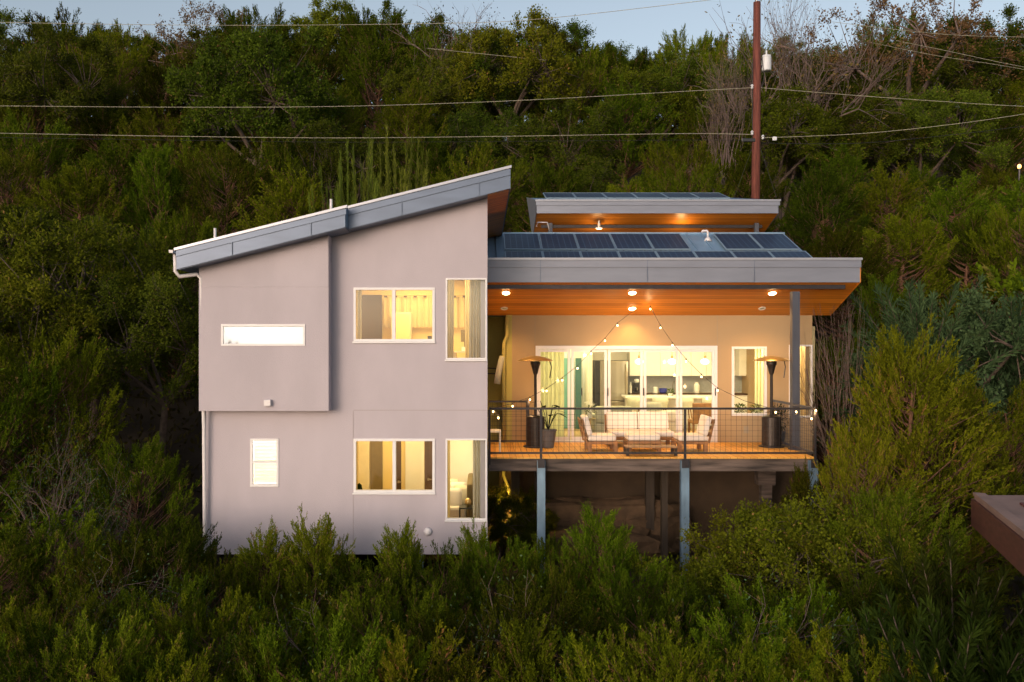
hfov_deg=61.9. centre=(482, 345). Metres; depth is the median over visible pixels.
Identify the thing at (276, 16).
juniper tree
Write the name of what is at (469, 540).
juniper tree
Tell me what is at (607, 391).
folding door
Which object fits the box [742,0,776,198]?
utility pole
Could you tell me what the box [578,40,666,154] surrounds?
juniper tree
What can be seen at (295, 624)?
juniper tree
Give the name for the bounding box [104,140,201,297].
juniper tree
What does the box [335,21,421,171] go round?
juniper tree
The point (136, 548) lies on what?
juniper tree
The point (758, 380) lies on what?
curtain
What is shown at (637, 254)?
solar panel
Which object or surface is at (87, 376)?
juniper tree
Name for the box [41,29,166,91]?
oak tree
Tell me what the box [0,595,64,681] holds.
juniper tree
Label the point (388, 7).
oak tree
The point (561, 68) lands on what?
oak tree
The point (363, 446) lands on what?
interior door
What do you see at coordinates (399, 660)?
juniper tree
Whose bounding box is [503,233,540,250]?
solar panel
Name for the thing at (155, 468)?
juniper tree
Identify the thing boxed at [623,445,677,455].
coffee table
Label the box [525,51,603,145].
juniper tree
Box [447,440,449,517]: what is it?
curtain
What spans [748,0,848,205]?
bare tree
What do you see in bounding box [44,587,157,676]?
juniper tree
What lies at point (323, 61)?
juniper tree
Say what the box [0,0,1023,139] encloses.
sky
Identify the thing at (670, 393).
herb pot
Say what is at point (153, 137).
juniper tree
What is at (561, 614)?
juniper tree
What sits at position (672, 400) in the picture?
kitchen island
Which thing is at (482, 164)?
juniper tree
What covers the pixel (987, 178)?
juniper tree
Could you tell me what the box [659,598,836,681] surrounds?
juniper tree
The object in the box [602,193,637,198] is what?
solar panel
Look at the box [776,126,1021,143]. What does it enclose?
power line
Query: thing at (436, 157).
juniper tree
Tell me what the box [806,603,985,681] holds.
frond shrub
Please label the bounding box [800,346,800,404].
curtain
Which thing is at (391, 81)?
oak tree
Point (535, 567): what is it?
juniper tree
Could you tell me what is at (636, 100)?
juniper tree
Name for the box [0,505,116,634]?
juniper tree
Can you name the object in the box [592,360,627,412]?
refrigerator
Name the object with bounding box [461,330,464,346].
monitor
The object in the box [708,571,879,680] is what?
juniper tree
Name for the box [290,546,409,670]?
juniper tree
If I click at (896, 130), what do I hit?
power line
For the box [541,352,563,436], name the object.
curtain
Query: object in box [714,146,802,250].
juniper tree
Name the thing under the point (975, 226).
juniper tree
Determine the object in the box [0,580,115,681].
juniper tree
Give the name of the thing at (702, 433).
outdoor chair
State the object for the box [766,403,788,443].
deck plant
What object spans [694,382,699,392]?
vase
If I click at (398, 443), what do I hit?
interior door
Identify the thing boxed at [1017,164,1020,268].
house lamp
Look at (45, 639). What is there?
juniper tree
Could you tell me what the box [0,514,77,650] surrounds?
juniper tree
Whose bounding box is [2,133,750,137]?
power line
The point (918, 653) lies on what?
frond shrub
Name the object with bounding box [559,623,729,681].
juniper tree
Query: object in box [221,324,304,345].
window
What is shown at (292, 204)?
juniper tree
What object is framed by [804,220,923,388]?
juniper tree
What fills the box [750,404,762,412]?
window plant
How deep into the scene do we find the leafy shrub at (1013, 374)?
21.06 m
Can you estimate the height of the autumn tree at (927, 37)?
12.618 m
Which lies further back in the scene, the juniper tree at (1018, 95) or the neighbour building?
the juniper tree at (1018, 95)
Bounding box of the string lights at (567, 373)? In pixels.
[492,308,636,418]
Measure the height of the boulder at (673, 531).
1.213 m
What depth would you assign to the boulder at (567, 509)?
20.64 m
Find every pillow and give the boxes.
[450,482,465,487]
[450,488,461,505]
[454,485,466,504]
[643,402,662,410]
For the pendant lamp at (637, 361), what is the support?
hanging from the house
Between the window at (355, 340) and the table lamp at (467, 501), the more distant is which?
the table lamp at (467, 501)
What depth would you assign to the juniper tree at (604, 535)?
15.20 m
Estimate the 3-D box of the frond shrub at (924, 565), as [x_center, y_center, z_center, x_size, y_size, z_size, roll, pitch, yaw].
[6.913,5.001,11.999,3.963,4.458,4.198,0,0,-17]
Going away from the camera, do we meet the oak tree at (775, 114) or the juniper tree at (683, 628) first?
the juniper tree at (683, 628)
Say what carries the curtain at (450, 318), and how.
hanging from the house
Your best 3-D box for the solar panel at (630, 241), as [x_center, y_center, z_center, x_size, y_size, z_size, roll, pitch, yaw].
[4.008,-2.784,23.131,0.970,0.095,1.400,0,24,0]
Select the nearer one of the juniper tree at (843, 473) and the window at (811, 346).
the juniper tree at (843, 473)
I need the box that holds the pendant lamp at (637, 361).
[635,355,643,363]
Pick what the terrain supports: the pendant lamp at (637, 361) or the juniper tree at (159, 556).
the juniper tree at (159, 556)
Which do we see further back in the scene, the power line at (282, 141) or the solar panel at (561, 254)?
the power line at (282, 141)
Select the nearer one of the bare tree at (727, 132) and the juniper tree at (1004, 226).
the juniper tree at (1004, 226)
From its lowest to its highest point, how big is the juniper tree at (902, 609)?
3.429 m
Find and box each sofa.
[591,406,631,432]
[604,412,673,444]
[637,410,675,432]
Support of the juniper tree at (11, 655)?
on the terrain
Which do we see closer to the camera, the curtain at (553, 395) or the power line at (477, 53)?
the curtain at (553, 395)
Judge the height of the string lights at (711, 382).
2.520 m
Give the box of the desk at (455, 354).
[453,351,464,357]
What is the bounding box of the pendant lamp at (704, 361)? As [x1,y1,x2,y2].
[700,355,709,363]
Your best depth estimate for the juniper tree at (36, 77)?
55.31 m
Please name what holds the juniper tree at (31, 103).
on the terrain
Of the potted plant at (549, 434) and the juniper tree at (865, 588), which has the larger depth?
the potted plant at (549, 434)
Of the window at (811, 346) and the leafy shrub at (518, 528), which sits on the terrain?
the leafy shrub at (518, 528)
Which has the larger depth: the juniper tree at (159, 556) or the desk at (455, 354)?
the desk at (455, 354)
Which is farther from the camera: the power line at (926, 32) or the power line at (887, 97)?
the power line at (926, 32)
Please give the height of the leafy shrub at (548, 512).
2.120 m
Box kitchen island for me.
[621,395,711,428]
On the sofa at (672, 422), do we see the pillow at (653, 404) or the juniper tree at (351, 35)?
the pillow at (653, 404)
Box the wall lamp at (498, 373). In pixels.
[488,356,504,383]
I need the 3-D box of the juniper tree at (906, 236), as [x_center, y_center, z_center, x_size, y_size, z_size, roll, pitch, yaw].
[14.023,-1.935,28.576,4.849,5.492,5.132,0,0,2]
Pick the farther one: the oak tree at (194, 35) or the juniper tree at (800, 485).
the oak tree at (194, 35)
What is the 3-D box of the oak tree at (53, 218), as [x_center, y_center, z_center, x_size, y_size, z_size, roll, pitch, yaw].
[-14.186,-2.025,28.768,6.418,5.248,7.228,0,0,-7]
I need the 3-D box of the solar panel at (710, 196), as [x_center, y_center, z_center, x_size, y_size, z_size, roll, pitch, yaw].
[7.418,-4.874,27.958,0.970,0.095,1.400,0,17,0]
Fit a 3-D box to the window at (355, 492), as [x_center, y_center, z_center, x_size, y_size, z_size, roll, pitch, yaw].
[-1.794,2.442,17.215,1.667,1.123,0.110,0,0,0]
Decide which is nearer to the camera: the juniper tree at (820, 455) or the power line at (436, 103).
the juniper tree at (820, 455)
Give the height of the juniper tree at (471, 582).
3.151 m
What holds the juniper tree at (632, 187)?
on the terrain
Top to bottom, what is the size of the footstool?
0.380 m
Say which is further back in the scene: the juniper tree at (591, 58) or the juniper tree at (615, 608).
the juniper tree at (591, 58)
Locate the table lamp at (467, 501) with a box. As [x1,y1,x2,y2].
[465,498,470,506]
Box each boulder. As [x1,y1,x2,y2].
[487,512,534,553]
[503,526,674,561]
[522,496,597,526]
[576,495,679,527]
[624,515,691,554]
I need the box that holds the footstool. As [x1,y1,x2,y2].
[623,433,661,451]
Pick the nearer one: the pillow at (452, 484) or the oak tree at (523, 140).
the pillow at (452, 484)
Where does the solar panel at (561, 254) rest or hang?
on the house
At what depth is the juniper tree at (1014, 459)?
18.09 m
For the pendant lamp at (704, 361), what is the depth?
24.42 m
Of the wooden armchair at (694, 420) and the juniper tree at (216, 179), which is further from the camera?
the juniper tree at (216, 179)
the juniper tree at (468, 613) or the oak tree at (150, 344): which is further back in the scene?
the oak tree at (150, 344)
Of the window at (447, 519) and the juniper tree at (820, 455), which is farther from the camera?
the juniper tree at (820, 455)
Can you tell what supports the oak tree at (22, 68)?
on the terrain
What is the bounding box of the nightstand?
[459,505,472,517]
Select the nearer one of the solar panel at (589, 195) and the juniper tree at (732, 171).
the solar panel at (589, 195)
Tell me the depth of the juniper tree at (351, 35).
55.15 m
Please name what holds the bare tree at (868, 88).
on the terrain
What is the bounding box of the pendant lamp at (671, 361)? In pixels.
[667,355,675,363]
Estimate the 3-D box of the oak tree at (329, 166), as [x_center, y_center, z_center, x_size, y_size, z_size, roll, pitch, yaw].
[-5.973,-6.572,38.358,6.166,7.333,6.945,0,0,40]
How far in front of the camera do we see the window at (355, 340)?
17.18 m
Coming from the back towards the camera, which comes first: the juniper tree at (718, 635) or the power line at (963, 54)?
the power line at (963, 54)
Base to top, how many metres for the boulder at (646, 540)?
0.850 m
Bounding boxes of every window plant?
[734,402,747,412]
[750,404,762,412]
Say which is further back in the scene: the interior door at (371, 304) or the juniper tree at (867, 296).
the juniper tree at (867, 296)
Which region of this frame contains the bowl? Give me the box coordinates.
[659,388,666,392]
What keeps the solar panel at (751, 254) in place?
on the house
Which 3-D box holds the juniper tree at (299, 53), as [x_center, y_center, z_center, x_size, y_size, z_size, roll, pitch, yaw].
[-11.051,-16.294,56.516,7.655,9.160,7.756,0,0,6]
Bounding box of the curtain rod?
[382,295,464,296]
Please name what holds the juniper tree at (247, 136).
on the terrain
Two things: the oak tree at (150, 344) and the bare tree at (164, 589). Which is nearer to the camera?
the bare tree at (164, 589)
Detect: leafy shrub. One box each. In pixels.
[487,483,559,557]
[487,491,536,567]
[507,518,555,559]
[624,550,784,676]
[662,497,855,649]
[678,484,968,643]
[816,273,1023,480]
[836,279,1023,460]
[939,282,1023,492]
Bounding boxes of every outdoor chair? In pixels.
[577,415,617,451]
[671,415,714,451]
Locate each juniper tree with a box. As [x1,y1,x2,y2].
[0,57,68,176]
[0,69,90,194]
[0,106,104,221]
[0,139,68,288]
[0,202,51,342]
[0,324,129,601]
[0,352,125,615]
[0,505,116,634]
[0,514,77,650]
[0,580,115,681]
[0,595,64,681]
[0,614,138,681]
[0,631,30,681]
[1,46,55,132]
[7,1,131,117]
[9,155,131,307]
[15,605,173,681]
[29,16,121,151]
[33,27,179,174]
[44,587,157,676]
[45,530,160,668]
[49,433,201,598]
[60,99,144,224]
[62,129,163,237]
[76,18,161,135]
[82,630,222,681]
[84,513,225,656]
[89,567,224,671]
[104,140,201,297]
[105,99,237,214]
[107,138,244,242]
[115,205,232,400]
[124,620,263,681]
[125,54,204,165]
[130,37,178,128]
[140,584,290,681]
[149,45,230,150]
[160,547,269,647]
[165,137,298,290]
[194,588,328,680]
[201,4,306,151]
[207,515,320,642]
[208,626,309,681]
[215,1,297,72]
[223,73,292,217]
[230,158,350,231]
[235,121,324,230]
[236,602,409,681]
[246,39,352,161]
[260,503,357,649]
[270,81,366,211]
[284,27,372,127]
[286,595,363,680]
[286,626,436,681]
[287,577,454,678]
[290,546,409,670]
[324,0,439,151]
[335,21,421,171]
[349,620,492,681]
[356,75,461,194]
[360,516,453,648]
[372,589,499,681]
[378,537,498,675]
[379,602,562,681]
[383,127,468,196]
[395,22,470,148]
[417,577,565,681]
[429,140,530,231]
[432,25,562,156]
[443,514,513,633]
[457,534,561,659]
[475,152,569,231]
[483,611,574,681]
[488,563,619,680]
[496,531,619,645]
[504,155,594,231]
[514,42,627,178]
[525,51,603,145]
[534,606,657,680]
[543,501,653,643]
[549,627,623,681]
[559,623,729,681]
[569,71,683,192]
[576,547,687,645]
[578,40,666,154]
[580,570,743,681]
[604,174,654,192]
[610,615,782,681]
[636,159,734,197]
[637,134,739,196]
[648,105,736,196]
[654,23,718,135]
[657,571,797,672]
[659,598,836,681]
[697,32,763,92]
[703,30,772,149]
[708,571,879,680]
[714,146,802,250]
[772,620,860,681]
[775,148,883,323]
[779,452,838,607]
[792,140,895,251]
[793,619,947,681]
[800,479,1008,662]
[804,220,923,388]
[806,333,886,487]
[813,417,935,583]
[814,28,924,129]
[817,204,972,350]
[822,554,905,656]
[824,308,1023,609]
[825,60,918,170]
[826,157,954,310]
[834,266,908,431]
[844,590,1003,680]
[848,363,1023,599]
[854,8,935,71]
[876,158,963,286]
[896,167,1023,325]
[913,207,1016,359]
[927,378,1023,563]
[937,203,1023,361]
[941,174,1023,307]
[949,57,1023,172]
[949,163,1022,278]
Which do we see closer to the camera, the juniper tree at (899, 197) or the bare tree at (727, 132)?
the juniper tree at (899, 197)
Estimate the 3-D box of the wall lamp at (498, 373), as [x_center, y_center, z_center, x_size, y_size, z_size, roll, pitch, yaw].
[0.284,0.603,20.976,0.523,0.695,0.225,0,0,35]
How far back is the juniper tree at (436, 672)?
11.28 m
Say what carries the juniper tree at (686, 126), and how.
on the terrain
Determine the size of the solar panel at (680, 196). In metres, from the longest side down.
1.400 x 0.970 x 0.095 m
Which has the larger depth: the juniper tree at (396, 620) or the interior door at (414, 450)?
the interior door at (414, 450)
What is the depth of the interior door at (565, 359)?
24.60 m
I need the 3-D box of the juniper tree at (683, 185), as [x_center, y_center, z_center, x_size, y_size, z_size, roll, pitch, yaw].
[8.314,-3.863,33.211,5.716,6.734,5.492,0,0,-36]
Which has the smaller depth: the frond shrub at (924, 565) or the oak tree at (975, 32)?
the frond shrub at (924, 565)
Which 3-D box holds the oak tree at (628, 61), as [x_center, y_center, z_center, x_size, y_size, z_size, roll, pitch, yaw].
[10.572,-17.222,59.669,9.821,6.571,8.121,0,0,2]
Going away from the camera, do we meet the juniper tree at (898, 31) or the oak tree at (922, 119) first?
the oak tree at (922, 119)
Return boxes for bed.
[450,473,472,517]
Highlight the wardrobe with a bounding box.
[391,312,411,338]
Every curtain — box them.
[357,290,361,338]
[384,297,464,326]
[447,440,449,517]
[448,280,453,357]
[465,280,469,357]
[469,280,480,357]
[473,440,480,517]
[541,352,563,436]
[755,349,762,412]
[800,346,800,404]
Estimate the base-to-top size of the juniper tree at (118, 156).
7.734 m
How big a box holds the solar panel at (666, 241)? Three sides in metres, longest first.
1.400 x 0.970 x 0.095 m
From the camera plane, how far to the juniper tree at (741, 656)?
10.53 m
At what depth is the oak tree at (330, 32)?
57.19 m
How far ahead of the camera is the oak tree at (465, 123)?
44.07 m
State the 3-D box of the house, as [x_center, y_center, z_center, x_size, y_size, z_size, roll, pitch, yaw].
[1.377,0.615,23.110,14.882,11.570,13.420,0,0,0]
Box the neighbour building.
[971,492,1023,574]
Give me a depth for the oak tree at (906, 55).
54.38 m
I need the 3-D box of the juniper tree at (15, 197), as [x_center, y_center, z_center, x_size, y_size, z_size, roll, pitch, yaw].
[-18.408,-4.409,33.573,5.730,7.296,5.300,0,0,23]
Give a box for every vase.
[581,400,597,425]
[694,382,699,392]
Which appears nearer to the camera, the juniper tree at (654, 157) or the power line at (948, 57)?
the juniper tree at (654, 157)
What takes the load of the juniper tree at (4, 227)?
on the terrain
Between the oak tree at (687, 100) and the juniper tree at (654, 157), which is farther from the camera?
the oak tree at (687, 100)
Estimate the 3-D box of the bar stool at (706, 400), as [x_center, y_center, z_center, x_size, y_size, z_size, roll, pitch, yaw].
[6.357,1.926,23.896,0.470,0.932,0.414,0,0,0]
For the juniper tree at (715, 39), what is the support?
on the terrain
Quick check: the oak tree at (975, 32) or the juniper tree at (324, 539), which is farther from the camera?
the oak tree at (975, 32)
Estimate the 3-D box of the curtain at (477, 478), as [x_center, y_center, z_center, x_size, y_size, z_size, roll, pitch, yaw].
[-0.070,2.700,17.619,0.282,2.500,0.102,0,0,0]
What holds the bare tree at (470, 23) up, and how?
on the terrain
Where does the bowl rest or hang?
on the base cabinet at (741, 395)
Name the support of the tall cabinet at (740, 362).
on the house
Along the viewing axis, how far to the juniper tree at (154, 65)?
58.51 m
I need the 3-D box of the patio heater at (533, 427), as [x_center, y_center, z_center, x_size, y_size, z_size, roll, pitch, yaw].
[1.236,1.319,20.100,0.840,2.142,0.840,0,0,0]
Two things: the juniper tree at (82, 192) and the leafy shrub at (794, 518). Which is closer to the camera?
the leafy shrub at (794, 518)
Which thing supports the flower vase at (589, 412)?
on the house
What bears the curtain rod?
attached to the house
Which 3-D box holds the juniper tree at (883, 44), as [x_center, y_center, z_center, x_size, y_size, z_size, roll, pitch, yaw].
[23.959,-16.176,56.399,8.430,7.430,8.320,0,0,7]
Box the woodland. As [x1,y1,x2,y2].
[0,257,1023,607]
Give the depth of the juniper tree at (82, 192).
31.27 m
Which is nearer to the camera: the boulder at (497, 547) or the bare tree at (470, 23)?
the boulder at (497, 547)
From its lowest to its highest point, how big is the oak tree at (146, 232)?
5.509 m
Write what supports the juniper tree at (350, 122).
on the terrain
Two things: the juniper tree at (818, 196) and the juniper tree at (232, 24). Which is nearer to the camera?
the juniper tree at (818, 196)
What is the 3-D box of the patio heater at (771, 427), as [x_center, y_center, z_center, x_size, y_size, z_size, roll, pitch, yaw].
[6.794,1.319,20.100,0.840,2.142,0.840,0,0,-11]
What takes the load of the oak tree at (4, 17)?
on the terrain
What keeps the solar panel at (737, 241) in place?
attached to the house
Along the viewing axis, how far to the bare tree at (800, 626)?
11.46 m
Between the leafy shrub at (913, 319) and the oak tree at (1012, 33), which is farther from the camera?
the oak tree at (1012, 33)
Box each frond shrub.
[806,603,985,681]
[838,580,1023,681]
[842,529,1023,681]
[893,614,1023,681]
[913,588,1023,681]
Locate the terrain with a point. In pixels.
(186, 410)
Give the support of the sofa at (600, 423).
on the house
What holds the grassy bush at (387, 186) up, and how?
on the terrain
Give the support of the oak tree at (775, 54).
on the terrain
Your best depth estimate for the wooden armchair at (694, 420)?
22.60 m
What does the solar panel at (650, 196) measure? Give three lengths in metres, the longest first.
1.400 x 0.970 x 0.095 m
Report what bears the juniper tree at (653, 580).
on the terrain
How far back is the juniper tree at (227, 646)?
11.04 m
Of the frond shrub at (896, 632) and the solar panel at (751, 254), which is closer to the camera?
the frond shrub at (896, 632)
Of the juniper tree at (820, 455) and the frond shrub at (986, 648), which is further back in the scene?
the juniper tree at (820, 455)
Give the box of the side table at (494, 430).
[491,429,500,451]
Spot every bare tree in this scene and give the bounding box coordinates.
[0,392,141,614]
[20,527,221,677]
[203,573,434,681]
[360,0,520,153]
[391,554,673,681]
[679,556,930,681]
[680,38,765,192]
[687,0,929,216]
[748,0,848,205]
[800,293,879,501]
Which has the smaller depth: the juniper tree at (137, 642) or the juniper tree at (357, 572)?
the juniper tree at (137, 642)
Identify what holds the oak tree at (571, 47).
on the terrain
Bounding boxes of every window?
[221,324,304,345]
[250,439,278,486]
[352,287,434,342]
[352,439,434,494]
[445,278,486,360]
[445,439,486,521]
[732,346,766,415]
[789,345,812,416]
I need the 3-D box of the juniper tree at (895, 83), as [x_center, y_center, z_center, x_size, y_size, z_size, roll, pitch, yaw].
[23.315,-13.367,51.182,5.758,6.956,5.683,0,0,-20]
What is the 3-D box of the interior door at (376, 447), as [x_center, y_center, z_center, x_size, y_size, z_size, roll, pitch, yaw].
[-2.555,2.777,20.468,0.286,2.554,0.055,0,0,0]
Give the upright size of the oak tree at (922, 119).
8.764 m
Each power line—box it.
[0,137,634,141]
[1,0,706,25]
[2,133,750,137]
[45,87,750,106]
[427,48,540,59]
[764,114,1021,137]
[767,88,1023,106]
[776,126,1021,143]
[836,22,1004,36]
[870,42,1023,69]
[899,41,1022,66]
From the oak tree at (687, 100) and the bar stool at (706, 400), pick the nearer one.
the bar stool at (706, 400)
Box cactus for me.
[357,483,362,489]
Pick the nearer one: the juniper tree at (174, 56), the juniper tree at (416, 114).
the juniper tree at (416, 114)
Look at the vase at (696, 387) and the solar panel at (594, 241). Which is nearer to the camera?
the solar panel at (594, 241)
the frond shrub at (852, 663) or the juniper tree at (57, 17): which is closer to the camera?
the frond shrub at (852, 663)
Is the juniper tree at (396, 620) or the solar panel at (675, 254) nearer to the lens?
the juniper tree at (396, 620)
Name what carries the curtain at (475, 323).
hanging from the house
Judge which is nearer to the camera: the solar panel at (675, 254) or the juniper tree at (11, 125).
the solar panel at (675, 254)
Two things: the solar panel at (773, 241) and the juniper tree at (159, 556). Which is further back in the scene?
the solar panel at (773, 241)
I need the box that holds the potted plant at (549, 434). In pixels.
[532,401,566,447]
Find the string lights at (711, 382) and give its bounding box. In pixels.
[650,306,816,419]
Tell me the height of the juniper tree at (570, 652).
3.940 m
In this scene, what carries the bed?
on the house
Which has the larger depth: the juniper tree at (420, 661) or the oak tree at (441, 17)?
the oak tree at (441, 17)
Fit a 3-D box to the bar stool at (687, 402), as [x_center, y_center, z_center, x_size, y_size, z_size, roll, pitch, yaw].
[5.664,1.926,23.896,0.470,0.932,0.414,0,0,0]
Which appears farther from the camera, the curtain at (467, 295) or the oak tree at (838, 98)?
the oak tree at (838, 98)
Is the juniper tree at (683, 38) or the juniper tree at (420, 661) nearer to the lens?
the juniper tree at (420, 661)
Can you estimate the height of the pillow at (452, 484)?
0.414 m
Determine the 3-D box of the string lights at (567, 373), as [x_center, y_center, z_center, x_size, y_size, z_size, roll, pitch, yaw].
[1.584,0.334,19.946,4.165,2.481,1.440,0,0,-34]
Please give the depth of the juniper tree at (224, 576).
14.76 m
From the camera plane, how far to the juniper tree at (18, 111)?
44.32 m
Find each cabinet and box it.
[627,349,711,375]
[628,392,747,412]
[735,349,745,375]
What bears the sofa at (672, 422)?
on the house
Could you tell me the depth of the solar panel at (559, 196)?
27.73 m
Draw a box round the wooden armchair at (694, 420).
[688,403,711,432]
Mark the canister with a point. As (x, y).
(655, 389)
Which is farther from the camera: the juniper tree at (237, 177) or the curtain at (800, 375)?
the juniper tree at (237, 177)
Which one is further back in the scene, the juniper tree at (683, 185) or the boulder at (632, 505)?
the juniper tree at (683, 185)
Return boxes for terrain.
[0,118,1023,648]
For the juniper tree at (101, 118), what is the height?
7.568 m
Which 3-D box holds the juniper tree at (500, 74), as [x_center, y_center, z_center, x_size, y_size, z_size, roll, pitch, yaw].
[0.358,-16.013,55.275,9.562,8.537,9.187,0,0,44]
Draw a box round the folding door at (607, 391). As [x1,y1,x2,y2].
[536,346,716,440]
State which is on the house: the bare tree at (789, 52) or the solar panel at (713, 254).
the solar panel at (713, 254)
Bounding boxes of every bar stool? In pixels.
[627,397,639,411]
[652,397,668,406]
[682,397,693,429]
[702,397,711,402]
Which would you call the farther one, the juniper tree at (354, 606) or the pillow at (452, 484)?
the pillow at (452, 484)
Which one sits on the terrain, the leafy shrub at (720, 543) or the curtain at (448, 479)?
the leafy shrub at (720, 543)
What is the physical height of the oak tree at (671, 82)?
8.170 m
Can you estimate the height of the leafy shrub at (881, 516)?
4.300 m
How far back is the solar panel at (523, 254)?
22.06 m
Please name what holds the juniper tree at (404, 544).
on the terrain
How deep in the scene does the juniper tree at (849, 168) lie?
36.73 m
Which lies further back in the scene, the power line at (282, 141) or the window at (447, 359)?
the power line at (282, 141)
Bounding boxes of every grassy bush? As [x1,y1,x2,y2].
[307,135,393,213]
[336,119,451,205]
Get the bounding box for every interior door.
[358,441,369,489]
[362,295,381,338]
[370,441,382,489]
[396,441,400,489]
[405,441,423,489]
[425,441,431,489]
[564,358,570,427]
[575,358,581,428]
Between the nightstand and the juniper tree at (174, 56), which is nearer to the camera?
the nightstand
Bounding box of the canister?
[653,387,657,392]
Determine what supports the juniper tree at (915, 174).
on the terrain
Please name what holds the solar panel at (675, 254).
on the house
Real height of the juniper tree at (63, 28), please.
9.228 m
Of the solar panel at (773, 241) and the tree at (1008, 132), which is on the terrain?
the tree at (1008, 132)
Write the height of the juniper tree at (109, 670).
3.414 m
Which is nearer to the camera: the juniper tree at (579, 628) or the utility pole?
the juniper tree at (579, 628)
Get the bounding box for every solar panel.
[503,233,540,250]
[505,251,542,257]
[539,233,578,250]
[542,251,581,257]
[543,193,575,198]
[573,193,606,198]
[574,233,615,250]
[580,251,619,257]
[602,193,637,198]
[610,233,653,250]
[618,251,658,257]
[632,193,668,198]
[645,233,690,250]
[655,251,696,257]
[661,193,698,198]
[691,193,729,198]
[693,251,735,257]
[713,233,762,250]
[731,251,773,257]
[749,233,799,250]
[768,251,812,257]
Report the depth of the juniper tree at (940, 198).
31.07 m
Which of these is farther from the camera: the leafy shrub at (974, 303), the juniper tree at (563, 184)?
the juniper tree at (563, 184)
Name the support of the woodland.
on the terrain
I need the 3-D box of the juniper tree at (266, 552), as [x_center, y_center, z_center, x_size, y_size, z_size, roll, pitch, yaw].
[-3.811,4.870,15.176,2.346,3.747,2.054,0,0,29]
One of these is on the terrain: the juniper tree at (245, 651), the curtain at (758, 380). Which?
the juniper tree at (245, 651)
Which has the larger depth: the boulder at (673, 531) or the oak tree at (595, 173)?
the oak tree at (595, 173)
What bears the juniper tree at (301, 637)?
on the terrain
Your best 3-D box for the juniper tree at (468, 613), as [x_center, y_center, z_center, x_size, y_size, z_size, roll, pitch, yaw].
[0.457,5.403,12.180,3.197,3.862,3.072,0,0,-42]
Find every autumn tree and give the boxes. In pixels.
[132,0,246,135]
[761,0,1023,176]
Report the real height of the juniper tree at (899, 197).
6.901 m
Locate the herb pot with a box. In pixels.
[666,388,674,395]
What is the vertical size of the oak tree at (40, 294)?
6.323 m
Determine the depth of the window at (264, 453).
17.27 m
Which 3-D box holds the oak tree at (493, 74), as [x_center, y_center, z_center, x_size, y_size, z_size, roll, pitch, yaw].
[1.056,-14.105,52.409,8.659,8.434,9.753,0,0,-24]
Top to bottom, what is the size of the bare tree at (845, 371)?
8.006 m
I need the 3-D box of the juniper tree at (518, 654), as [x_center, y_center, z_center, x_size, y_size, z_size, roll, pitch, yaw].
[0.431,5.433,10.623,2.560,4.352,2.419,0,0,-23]
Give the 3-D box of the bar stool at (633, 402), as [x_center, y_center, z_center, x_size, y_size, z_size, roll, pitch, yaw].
[4.254,1.926,23.896,0.470,0.932,0.414,0,0,0]
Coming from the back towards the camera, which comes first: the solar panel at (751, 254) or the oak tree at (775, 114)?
the oak tree at (775, 114)
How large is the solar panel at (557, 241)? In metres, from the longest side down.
1.400 x 0.970 x 0.095 m
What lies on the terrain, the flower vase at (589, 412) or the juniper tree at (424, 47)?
the juniper tree at (424, 47)
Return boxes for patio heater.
[518,356,552,447]
[753,356,789,447]
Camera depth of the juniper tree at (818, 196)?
31.39 m
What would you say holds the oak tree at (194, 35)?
on the terrain
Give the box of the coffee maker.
[632,379,639,392]
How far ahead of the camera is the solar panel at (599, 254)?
22.06 m
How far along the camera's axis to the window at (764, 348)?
21.03 m
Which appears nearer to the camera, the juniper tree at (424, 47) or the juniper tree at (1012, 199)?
the juniper tree at (1012, 199)
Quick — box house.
[169,165,862,604]
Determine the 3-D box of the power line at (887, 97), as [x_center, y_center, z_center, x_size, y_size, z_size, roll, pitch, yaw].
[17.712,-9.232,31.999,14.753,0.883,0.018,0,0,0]
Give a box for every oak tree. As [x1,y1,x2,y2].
[0,4,62,56]
[0,19,137,177]
[0,202,141,352]
[0,204,197,448]
[0,269,123,463]
[24,211,197,366]
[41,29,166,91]
[43,261,198,480]
[139,26,221,75]
[153,23,286,155]
[162,21,352,218]
[263,115,415,206]
[282,0,387,81]
[306,0,434,89]
[367,55,510,144]
[369,8,492,83]
[413,99,529,176]
[418,38,450,77]
[432,4,600,177]
[438,35,557,133]
[478,93,640,199]
[495,19,586,121]
[525,14,633,111]
[529,158,649,225]
[581,50,689,93]
[589,63,717,162]
[623,44,793,147]
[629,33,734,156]
[704,78,868,231]
[710,49,862,177]
[750,29,842,74]
[760,94,945,206]
[825,24,985,85]
[840,82,1016,195]
[865,37,1023,172]
[902,2,1023,163]
[903,27,1022,125]
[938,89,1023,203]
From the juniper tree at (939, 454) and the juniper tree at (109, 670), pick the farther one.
the juniper tree at (939, 454)
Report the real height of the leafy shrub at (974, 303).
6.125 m
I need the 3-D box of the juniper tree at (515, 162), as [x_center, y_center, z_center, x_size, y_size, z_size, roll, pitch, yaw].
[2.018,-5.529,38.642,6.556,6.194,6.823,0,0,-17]

